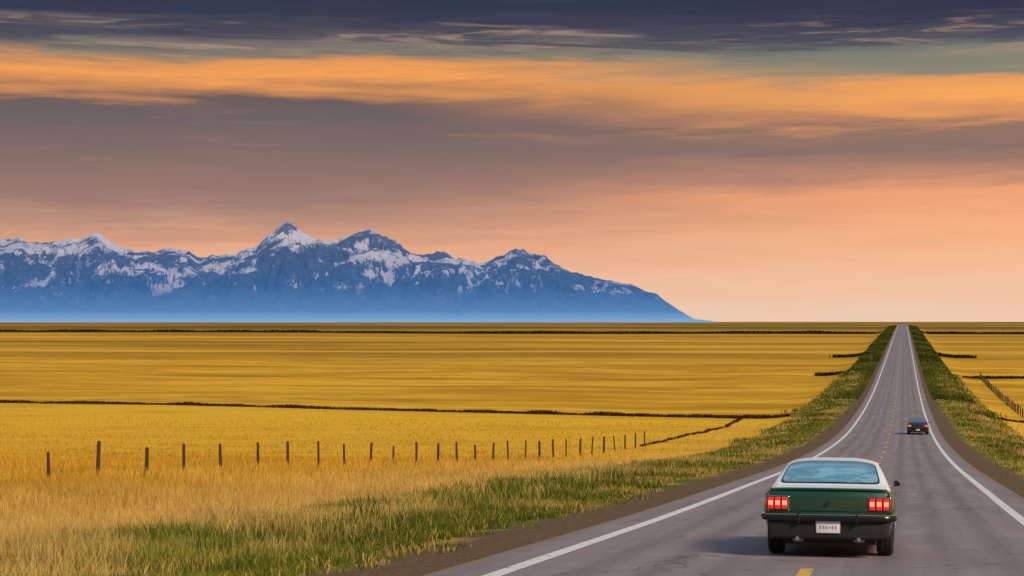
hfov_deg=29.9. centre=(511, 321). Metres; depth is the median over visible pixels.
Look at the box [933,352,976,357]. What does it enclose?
hedge
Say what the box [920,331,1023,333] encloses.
distant treeline
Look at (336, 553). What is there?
verge grass
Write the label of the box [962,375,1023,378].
hedge
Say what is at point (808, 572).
road markings
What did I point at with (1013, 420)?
ditch scrub
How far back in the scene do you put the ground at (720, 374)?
375.28 m
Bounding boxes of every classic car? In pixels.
[761,457,899,555]
[907,418,928,434]
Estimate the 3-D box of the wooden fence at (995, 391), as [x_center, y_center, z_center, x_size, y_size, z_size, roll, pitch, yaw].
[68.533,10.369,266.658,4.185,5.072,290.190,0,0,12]
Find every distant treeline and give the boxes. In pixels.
[0,329,885,333]
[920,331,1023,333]
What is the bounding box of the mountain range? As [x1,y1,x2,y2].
[0,222,716,321]
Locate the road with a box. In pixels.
[423,323,1023,575]
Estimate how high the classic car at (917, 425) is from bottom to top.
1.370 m
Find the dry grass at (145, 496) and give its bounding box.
[0,414,1023,575]
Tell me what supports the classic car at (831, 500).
on the road
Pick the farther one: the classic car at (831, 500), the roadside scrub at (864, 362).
the roadside scrub at (864, 362)
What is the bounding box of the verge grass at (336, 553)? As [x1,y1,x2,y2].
[0,371,1023,575]
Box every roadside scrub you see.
[818,325,896,401]
[908,325,976,403]
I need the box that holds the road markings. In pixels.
[482,328,1023,575]
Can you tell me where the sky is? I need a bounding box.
[0,0,1023,321]
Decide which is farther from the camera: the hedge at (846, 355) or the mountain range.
the mountain range
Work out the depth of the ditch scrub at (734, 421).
198.13 m
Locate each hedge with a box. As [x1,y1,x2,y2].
[813,370,847,375]
[829,352,872,357]
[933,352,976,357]
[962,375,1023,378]
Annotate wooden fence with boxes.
[7,431,644,478]
[980,373,1023,417]
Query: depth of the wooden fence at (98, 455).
101.32 m
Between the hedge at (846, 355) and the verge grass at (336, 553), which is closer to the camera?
the verge grass at (336, 553)
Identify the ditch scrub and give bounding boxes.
[0,399,795,418]
[640,417,742,446]
[968,412,1023,422]
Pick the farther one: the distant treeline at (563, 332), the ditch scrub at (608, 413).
the distant treeline at (563, 332)
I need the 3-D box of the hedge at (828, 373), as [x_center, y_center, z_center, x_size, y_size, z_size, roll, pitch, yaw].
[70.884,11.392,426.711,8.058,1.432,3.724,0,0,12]
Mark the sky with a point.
(720, 160)
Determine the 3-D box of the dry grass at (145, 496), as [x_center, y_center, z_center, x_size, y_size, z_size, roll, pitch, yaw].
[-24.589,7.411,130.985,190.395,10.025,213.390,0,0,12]
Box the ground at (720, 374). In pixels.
[0,322,1023,575]

